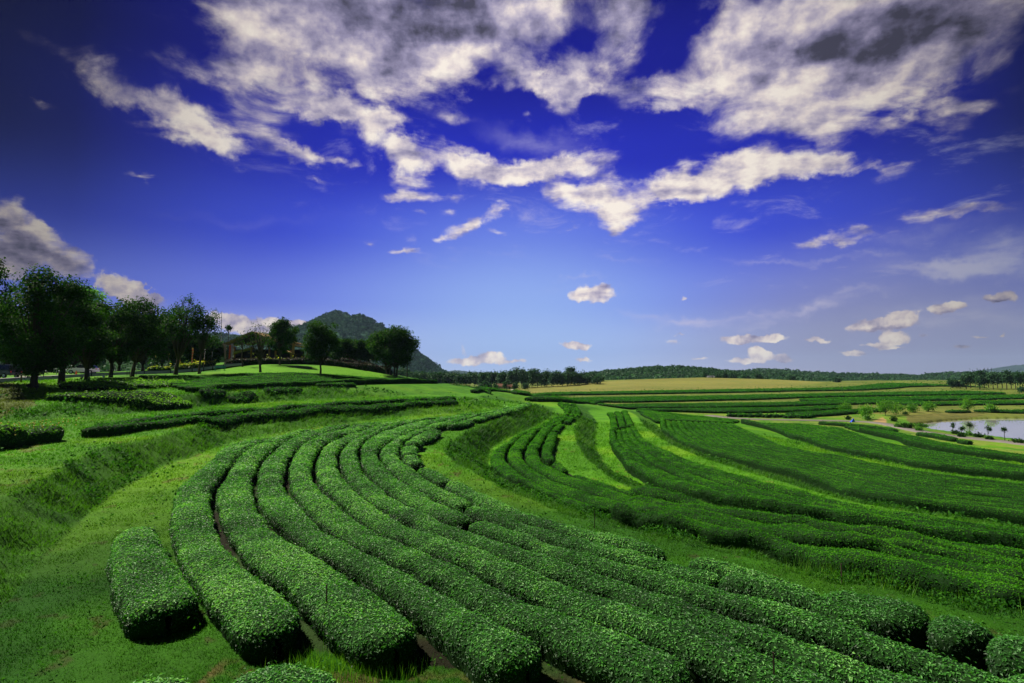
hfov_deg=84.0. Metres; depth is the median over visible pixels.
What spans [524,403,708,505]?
tea hedge
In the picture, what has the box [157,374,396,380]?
tea hedge
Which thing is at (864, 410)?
tree
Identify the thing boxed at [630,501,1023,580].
tea hedge
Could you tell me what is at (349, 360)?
dark hedge
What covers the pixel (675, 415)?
tea hedge
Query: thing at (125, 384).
shrub bed
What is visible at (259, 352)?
tree
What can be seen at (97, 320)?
tree
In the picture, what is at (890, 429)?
tea hedge
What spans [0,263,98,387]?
tree
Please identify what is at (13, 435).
hedge
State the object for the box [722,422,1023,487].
tea hedge
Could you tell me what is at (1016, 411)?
tea hedge
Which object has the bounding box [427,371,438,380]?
tree
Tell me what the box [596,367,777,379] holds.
hill
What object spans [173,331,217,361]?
tree
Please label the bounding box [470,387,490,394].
tea hedge
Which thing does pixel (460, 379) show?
tree
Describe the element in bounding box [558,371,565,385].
tree
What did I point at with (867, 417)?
bush
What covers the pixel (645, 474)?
tea hedge
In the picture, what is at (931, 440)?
tea hedge
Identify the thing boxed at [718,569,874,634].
tea hedge
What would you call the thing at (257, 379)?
tea hedge
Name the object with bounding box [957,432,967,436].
bush
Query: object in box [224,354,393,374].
dark hedge
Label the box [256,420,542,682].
tea hedge
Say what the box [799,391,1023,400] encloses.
tea hedge
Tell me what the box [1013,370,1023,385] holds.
tree
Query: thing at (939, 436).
tea hedge
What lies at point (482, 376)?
tree
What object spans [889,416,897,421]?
bush
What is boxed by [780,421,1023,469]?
tea hedge
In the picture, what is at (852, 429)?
tea hedge
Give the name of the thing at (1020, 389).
tree
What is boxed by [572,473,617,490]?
tea hedge
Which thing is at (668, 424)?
tea hedge
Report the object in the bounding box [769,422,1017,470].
tea hedge
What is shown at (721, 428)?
tea hedge
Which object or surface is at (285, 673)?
tea hedge
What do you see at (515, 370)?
tree
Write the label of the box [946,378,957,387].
tree
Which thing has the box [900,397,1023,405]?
tea hedge
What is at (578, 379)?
tree
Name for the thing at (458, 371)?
mountain
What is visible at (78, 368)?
parked car
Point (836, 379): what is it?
tree
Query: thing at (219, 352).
tree
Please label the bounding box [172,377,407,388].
tea hedge
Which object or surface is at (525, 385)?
bush
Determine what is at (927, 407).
tree
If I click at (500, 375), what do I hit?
tree
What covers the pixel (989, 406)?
tree
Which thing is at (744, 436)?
tea hedge
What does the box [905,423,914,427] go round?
bush
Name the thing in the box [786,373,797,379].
tree
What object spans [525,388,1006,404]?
tea hedge
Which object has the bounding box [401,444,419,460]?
tea hedge
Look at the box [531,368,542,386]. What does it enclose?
tree
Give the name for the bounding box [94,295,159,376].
tree
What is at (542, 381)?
tree
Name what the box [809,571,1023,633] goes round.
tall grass
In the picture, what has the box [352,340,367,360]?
tree
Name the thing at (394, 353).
tree
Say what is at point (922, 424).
bush
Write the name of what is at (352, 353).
tree
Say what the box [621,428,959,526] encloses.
tea hedge
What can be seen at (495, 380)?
tree
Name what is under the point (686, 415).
tea hedge
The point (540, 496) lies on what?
weeds
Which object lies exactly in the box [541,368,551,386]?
tree
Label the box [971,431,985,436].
bush
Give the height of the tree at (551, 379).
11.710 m
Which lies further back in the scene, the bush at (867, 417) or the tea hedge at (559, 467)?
the bush at (867, 417)
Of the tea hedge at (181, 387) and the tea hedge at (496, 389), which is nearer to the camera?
the tea hedge at (181, 387)
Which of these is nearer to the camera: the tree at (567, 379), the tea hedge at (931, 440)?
the tea hedge at (931, 440)
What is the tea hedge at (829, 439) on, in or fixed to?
on the ground at (308, 638)
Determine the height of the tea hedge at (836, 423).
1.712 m
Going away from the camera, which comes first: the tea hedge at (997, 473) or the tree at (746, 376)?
the tea hedge at (997, 473)
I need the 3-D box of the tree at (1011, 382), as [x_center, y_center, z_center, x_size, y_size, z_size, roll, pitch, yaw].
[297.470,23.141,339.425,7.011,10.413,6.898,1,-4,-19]
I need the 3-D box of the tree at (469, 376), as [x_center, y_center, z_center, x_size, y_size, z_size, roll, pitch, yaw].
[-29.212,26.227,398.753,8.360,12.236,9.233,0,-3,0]
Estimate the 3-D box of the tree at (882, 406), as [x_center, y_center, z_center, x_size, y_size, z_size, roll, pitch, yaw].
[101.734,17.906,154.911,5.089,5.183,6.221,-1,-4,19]
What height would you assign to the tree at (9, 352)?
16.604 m
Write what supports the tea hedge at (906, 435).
on the ground at (308, 638)
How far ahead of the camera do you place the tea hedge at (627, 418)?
94.32 m
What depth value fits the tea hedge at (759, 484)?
35.05 m
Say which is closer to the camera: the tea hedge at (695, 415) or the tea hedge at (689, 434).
the tea hedge at (689, 434)
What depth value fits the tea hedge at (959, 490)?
47.59 m
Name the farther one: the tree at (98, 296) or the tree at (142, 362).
the tree at (142, 362)
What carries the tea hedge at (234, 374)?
on the ground at (308, 638)
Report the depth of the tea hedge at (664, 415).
119.56 m
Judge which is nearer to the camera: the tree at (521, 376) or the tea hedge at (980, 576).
the tea hedge at (980, 576)
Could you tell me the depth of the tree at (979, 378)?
328.47 m
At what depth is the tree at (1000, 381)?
337.82 m
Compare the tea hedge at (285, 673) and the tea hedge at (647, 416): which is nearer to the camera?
the tea hedge at (285, 673)
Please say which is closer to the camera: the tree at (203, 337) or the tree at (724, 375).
the tree at (203, 337)
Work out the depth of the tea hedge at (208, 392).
67.08 m
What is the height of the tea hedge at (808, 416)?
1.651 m
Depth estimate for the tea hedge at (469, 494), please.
16.83 m
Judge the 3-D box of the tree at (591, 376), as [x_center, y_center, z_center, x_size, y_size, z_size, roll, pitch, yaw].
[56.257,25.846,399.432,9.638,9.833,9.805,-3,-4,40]
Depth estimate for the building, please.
148.56 m
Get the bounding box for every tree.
[0,257,27,359]
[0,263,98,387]
[0,317,32,363]
[32,286,109,383]
[71,355,96,367]
[72,302,121,380]
[73,284,110,372]
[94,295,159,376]
[107,295,184,376]
[116,354,133,370]
[127,318,169,370]
[147,319,175,366]
[158,293,208,374]
[167,334,190,366]
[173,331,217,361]
[185,307,223,373]
[210,335,228,362]
[224,323,232,339]
[235,333,247,366]
[243,322,276,371]
[251,321,277,364]
[265,316,297,364]
[287,325,299,348]
[299,319,342,373]
[329,341,343,359]
[339,338,350,358]
[345,337,360,359]
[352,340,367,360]
[363,337,372,361]
[366,324,419,375]
[368,349,381,363]
[395,370,404,375]
[405,336,420,376]
[417,370,429,379]
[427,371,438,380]
[433,371,444,382]
[443,372,451,383]
[447,372,454,383]
[448,372,457,384]
[453,373,465,384]
[462,372,471,385]
[466,370,473,383]
[468,372,479,386]
[476,371,486,383]
[487,371,495,384]
[492,371,498,383]
[495,371,505,383]
[505,370,515,383]
[511,366,519,383]
[517,367,526,386]
[525,369,530,383]
[528,368,535,383]
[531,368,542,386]
[538,372,545,386]
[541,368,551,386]
[547,370,556,386]
[553,370,563,383]
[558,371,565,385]
[562,370,573,385]
[565,366,575,384]
[569,371,578,384]
[574,371,582,384]
[578,373,585,384]
[581,373,592,383]
[587,372,595,382]
[592,373,603,383]
[701,370,710,377]
[710,371,720,377]
[720,371,729,377]
[728,370,737,377]
[741,373,750,378]
[751,372,764,378]
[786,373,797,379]
[830,375,841,381]
[836,403,854,409]
[856,404,876,417]
[876,398,897,415]
[887,400,909,414]
[905,402,919,412]
[919,401,939,411]
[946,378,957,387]
[950,379,960,387]
[957,380,965,387]
[959,397,976,410]
[960,373,972,388]
[964,371,976,387]
[973,369,985,388]
[983,372,989,387]
[983,403,998,410]
[986,370,1002,388]
[996,372,1003,387]
[999,427,1007,439]
[1000,369,1013,388]
[1007,373,1015,388]
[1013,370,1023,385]
[1017,386,1023,392]
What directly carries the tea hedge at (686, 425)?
on the ground at (308, 638)
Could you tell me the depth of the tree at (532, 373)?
391.64 m
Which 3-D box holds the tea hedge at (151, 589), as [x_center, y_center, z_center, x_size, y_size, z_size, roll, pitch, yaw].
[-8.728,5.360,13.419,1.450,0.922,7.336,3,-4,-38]
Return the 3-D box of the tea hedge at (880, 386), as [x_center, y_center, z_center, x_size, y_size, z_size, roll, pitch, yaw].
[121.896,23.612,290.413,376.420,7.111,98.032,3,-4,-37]
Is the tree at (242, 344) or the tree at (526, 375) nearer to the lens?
the tree at (242, 344)
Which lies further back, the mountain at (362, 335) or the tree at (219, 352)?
the mountain at (362, 335)
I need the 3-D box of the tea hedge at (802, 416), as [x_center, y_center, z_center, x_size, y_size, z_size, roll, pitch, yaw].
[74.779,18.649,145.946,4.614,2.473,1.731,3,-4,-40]
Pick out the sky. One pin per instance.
(837, 186)
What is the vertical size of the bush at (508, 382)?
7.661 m
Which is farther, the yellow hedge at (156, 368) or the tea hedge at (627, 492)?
the yellow hedge at (156, 368)
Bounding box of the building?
[217,331,330,362]
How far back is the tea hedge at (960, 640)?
9.61 m
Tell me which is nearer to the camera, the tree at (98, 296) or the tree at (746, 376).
the tree at (98, 296)
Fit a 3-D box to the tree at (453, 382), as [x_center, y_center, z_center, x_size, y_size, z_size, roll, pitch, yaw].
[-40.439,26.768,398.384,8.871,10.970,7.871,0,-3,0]
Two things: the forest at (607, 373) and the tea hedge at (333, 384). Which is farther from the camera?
the forest at (607, 373)
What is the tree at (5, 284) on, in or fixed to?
on the ground at (308, 638)
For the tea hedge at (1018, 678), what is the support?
on the ground at (308, 638)
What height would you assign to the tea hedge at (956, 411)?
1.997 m
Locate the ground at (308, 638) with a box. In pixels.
[0,362,1023,682]
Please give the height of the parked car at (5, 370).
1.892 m
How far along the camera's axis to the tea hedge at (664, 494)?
25.15 m
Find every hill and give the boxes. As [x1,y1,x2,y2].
[0,359,164,371]
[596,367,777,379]
[750,369,964,379]
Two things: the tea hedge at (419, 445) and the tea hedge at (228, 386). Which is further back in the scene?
the tea hedge at (228, 386)
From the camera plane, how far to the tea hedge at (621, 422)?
90.07 m
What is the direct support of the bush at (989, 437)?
on the ground at (308, 638)
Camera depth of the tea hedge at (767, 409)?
165.40 m
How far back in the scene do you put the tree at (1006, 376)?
328.18 m
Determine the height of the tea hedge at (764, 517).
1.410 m
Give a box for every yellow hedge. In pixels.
[146,363,170,370]
[178,358,217,369]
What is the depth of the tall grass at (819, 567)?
14.45 m
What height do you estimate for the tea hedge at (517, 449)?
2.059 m
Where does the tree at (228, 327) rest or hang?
on the ground at (308, 638)
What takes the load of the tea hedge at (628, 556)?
on the ground at (308, 638)
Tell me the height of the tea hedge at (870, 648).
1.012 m
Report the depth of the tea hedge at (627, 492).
28.00 m
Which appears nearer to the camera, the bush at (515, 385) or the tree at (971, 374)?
the tree at (971, 374)
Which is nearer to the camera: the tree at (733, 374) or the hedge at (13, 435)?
the hedge at (13, 435)
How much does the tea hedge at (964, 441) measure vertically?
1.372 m
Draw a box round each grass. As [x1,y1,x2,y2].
[244,639,367,681]
[293,650,445,682]
[752,547,914,590]
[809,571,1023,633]
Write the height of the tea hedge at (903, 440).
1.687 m
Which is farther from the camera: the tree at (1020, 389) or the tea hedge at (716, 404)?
the tree at (1020, 389)
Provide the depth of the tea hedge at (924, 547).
17.14 m
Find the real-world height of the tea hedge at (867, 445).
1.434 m
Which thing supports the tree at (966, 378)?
on the ground at (308, 638)
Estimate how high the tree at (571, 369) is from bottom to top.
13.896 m
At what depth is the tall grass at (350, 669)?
9.24 m
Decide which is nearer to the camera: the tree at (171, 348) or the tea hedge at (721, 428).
the tea hedge at (721, 428)
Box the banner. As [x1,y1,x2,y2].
[223,344,225,360]
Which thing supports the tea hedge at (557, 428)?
on the ground at (308, 638)
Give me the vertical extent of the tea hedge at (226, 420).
1.893 m
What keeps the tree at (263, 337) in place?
on the ground at (308, 638)
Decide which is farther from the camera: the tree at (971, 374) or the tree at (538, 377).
the tree at (538, 377)
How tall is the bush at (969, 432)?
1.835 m
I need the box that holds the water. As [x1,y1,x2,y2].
[923,419,1023,439]
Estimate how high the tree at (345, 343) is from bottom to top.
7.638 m
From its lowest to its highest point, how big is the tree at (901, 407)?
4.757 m
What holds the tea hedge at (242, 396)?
on the ground at (308, 638)
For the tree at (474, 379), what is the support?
on the ground at (308, 638)
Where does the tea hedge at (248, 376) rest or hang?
on the ground at (308, 638)
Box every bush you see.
[501,378,510,388]
[511,381,518,388]
[521,382,529,388]
[863,414,873,420]
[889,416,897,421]
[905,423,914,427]
[913,422,929,426]
[914,425,923,430]
[950,429,959,433]
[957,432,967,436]
[960,429,972,435]
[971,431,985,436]
[984,435,994,439]
[1008,438,1023,442]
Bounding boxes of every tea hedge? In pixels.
[79,395,458,437]
[91,392,455,425]
[105,525,199,639]
[132,670,190,682]
[139,370,437,379]
[143,372,437,382]
[149,373,433,379]
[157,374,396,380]
[163,375,413,382]
[166,377,365,386]
[168,434,301,663]
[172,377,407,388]
[177,378,322,390]
[184,378,437,392]
[199,384,225,398]
[215,426,417,673]
[228,390,257,402]
[229,660,337,682]
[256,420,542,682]
[263,380,302,393]
[287,420,691,682]
[315,381,356,387]
[315,416,850,682]
[339,414,937,682]
[360,411,474,530]
[380,404,510,513]
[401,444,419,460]
[403,453,425,471]
[404,437,424,450]
[411,428,441,445]
[418,467,450,489]
[445,479,666,561]
[447,417,474,430]
[452,383,545,395]
[464,502,720,588]
[467,400,531,423]
[468,517,1012,682]
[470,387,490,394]
[490,413,609,514]
[507,402,624,513]
[510,379,974,395]
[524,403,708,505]
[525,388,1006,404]
[541,431,557,466]
[552,424,565,434]
[552,459,568,474]
[563,402,580,424]
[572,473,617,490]
[597,397,929,408]
[607,411,618,429]
[609,427,1023,550]
[610,502,1023,613]
[614,411,625,429]
[615,429,735,492]
[617,488,636,495]
[621,410,633,427]
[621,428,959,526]
[625,497,1023,570]
[626,425,1023,535]
[626,494,1023,561]
[629,483,1023,559]
[630,426,1023,533]
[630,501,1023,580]
[636,403,848,413]
[636,409,739,421]
[637,409,738,422]
[638,410,736,422]
[639,411,734,422]
[640,411,733,423]
[640,413,659,423]
[640,507,1023,586]
[641,408,736,422]
[660,417,1023,526]
[665,420,692,442]
[671,419,869,489]
[676,421,1023,510]
[682,420,1023,509]
[687,421,1023,504]
[688,556,821,595]
[693,421,1023,502]
[700,421,1023,498]
[705,422,1023,495]
[710,421,1023,492]
[717,422,1023,490]
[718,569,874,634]
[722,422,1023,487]
[728,422,1023,485]
[741,418,1023,481]
[756,420,931,461]
[762,422,995,468]
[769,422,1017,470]
[778,423,1023,470]
[779,427,832,443]
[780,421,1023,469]
[785,405,883,416]
[786,422,1023,468]
[793,423,1022,465]
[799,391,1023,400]
[799,409,807,418]
[805,414,814,418]
[819,420,882,428]
[822,585,930,649]
[844,425,1023,455]
[847,424,1018,454]
[850,427,1005,453]
[859,427,1023,462]
[876,427,898,431]
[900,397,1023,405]
[915,431,957,441]
[926,613,994,668]
[945,408,970,412]
[956,439,973,444]
[973,405,1023,413]
[983,629,1023,679]
[1004,670,1023,682]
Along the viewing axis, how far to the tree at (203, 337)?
97.88 m
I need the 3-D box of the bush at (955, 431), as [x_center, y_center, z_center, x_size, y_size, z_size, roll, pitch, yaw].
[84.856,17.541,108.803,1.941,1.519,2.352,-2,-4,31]
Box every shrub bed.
[45,385,192,410]
[57,373,189,390]
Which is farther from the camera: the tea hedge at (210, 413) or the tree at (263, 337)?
the tree at (263, 337)
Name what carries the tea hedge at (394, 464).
on the ground at (308, 638)
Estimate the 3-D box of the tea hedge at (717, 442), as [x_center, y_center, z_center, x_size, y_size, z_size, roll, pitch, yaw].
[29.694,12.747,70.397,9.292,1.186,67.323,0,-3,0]
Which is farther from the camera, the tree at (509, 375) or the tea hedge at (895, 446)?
the tree at (509, 375)
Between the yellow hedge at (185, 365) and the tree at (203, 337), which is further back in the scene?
the yellow hedge at (185, 365)
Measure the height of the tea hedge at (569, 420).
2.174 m
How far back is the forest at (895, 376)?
980.11 m
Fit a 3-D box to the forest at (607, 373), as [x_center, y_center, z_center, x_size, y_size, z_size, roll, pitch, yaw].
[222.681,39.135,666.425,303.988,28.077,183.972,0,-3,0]
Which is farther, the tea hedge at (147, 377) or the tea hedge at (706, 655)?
the tea hedge at (147, 377)
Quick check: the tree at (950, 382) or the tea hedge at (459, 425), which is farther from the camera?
the tree at (950, 382)
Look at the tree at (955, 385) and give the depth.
338.49 m
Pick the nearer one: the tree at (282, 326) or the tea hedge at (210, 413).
the tea hedge at (210, 413)
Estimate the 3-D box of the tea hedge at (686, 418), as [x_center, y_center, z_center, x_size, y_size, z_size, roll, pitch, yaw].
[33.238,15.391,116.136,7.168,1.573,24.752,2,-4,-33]
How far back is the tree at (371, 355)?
149.16 m
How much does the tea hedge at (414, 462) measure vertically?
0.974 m
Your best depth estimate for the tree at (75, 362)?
121.84 m
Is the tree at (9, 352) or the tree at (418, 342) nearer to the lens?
the tree at (9, 352)
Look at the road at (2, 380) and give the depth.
90.86 m
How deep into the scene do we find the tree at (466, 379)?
392.20 m
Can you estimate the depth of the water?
131.12 m
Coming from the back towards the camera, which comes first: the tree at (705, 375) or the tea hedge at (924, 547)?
the tree at (705, 375)
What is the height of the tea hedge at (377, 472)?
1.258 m
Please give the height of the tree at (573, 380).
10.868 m
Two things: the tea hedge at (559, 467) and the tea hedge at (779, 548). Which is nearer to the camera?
the tea hedge at (779, 548)
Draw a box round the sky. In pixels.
[0,0,1023,374]
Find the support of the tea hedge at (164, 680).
on the ground at (308, 638)
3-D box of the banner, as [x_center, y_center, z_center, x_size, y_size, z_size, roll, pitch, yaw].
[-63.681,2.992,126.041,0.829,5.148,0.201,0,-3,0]
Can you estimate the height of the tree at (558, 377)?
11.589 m
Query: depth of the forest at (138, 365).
362.02 m
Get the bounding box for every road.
[0,363,241,382]
[704,415,1023,445]
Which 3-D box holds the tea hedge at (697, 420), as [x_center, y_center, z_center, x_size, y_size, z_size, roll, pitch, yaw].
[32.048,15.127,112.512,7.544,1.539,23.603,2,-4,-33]
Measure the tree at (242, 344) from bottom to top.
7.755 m
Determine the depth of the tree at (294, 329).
160.87 m
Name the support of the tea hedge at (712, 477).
on the ground at (308, 638)
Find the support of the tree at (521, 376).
on the ground at (308, 638)
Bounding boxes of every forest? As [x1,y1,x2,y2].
[1,356,188,371]
[210,309,454,374]
[585,364,843,380]
[735,368,1023,379]
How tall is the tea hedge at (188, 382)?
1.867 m
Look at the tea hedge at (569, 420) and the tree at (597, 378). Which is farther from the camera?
the tree at (597, 378)
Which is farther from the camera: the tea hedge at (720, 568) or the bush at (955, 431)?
the bush at (955, 431)
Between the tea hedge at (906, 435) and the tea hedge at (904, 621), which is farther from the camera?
the tea hedge at (906, 435)
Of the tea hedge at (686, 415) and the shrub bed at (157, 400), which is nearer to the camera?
the shrub bed at (157, 400)
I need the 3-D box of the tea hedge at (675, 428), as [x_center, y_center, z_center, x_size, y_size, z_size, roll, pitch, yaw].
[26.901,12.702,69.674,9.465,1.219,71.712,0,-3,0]
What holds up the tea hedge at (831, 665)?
on the ground at (308, 638)
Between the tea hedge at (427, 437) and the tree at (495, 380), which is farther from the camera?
the tree at (495, 380)
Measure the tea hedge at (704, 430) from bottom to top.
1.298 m
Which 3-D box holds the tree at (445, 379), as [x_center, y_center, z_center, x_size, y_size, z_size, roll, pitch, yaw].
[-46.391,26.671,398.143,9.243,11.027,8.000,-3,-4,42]
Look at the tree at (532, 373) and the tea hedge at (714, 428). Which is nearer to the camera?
the tea hedge at (714, 428)
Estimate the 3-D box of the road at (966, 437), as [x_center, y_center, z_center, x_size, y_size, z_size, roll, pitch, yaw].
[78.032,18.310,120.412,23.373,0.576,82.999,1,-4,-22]
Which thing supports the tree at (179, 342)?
on the ground at (308, 638)
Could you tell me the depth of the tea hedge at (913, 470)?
51.82 m
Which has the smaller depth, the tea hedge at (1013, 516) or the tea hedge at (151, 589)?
the tea hedge at (151, 589)
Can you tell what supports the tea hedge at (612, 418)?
on the ground at (308, 638)
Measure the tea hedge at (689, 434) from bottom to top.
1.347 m
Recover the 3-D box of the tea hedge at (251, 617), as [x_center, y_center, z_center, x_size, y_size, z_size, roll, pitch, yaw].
[-11.935,5.942,24.060,3.639,1.090,32.701,1,-4,-24]
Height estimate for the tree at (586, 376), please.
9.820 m
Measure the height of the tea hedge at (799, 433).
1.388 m
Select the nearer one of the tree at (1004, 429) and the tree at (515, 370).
the tree at (1004, 429)
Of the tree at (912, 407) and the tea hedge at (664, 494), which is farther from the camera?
the tree at (912, 407)
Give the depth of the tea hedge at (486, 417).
65.75 m
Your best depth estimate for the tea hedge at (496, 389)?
149.70 m
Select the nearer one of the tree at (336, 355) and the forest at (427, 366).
the tree at (336, 355)
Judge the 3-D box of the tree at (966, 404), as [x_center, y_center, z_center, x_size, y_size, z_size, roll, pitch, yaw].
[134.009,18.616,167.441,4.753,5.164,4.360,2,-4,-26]
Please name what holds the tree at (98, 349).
on the ground at (308, 638)
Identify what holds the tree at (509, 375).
on the ground at (308, 638)
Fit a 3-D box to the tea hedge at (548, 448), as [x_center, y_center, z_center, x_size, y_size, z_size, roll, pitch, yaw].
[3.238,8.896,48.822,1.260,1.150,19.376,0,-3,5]
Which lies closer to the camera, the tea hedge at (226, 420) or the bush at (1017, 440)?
the tea hedge at (226, 420)
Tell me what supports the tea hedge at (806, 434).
on the ground at (308, 638)
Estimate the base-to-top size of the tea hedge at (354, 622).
1.188 m
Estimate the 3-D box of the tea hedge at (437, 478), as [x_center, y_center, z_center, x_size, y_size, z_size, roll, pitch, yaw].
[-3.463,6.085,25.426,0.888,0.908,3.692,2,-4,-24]
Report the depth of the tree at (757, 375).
518.03 m
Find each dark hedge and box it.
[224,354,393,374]
[339,354,373,364]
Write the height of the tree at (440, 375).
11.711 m
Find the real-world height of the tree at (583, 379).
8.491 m
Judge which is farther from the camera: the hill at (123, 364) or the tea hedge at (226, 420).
the hill at (123, 364)
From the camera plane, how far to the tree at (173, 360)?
134.45 m
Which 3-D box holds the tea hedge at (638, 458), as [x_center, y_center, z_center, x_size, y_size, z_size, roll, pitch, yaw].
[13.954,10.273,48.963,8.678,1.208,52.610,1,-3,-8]
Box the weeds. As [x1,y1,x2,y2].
[0,384,1023,682]
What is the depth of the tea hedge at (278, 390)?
79.44 m
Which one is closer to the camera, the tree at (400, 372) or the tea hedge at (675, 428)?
the tea hedge at (675, 428)
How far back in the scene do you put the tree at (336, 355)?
149.33 m
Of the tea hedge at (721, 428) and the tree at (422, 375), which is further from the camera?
the tree at (422, 375)
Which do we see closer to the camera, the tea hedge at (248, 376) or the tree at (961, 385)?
the tea hedge at (248, 376)
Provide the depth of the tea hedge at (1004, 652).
8.89 m
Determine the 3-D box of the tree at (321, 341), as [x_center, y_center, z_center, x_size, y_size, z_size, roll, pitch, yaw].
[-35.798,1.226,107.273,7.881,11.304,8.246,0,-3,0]
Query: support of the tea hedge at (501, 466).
on the ground at (308, 638)
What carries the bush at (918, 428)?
on the ground at (308, 638)
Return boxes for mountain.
[222,311,438,371]
[448,370,534,374]
[974,364,1023,372]
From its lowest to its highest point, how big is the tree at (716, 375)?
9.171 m
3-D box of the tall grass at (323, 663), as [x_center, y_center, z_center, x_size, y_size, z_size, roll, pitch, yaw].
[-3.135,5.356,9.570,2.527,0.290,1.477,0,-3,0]
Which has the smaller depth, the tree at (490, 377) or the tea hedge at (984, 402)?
the tea hedge at (984, 402)
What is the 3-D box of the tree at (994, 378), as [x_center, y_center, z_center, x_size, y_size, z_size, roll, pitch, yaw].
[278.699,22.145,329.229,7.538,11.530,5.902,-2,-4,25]
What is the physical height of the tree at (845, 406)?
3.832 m
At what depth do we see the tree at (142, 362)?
122.28 m
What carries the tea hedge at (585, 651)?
on the ground at (308, 638)
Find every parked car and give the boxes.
[0,364,21,377]
[66,364,99,373]
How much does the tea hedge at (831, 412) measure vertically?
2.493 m
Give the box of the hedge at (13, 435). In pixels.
[0,417,79,449]
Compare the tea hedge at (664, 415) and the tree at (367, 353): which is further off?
the tree at (367, 353)
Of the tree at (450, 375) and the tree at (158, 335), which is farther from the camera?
the tree at (450, 375)
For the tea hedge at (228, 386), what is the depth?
86.41 m
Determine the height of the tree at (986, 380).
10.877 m
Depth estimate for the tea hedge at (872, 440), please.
73.85 m
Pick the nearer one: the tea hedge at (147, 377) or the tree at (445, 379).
the tea hedge at (147, 377)
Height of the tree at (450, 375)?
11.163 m
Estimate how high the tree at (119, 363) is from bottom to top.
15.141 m

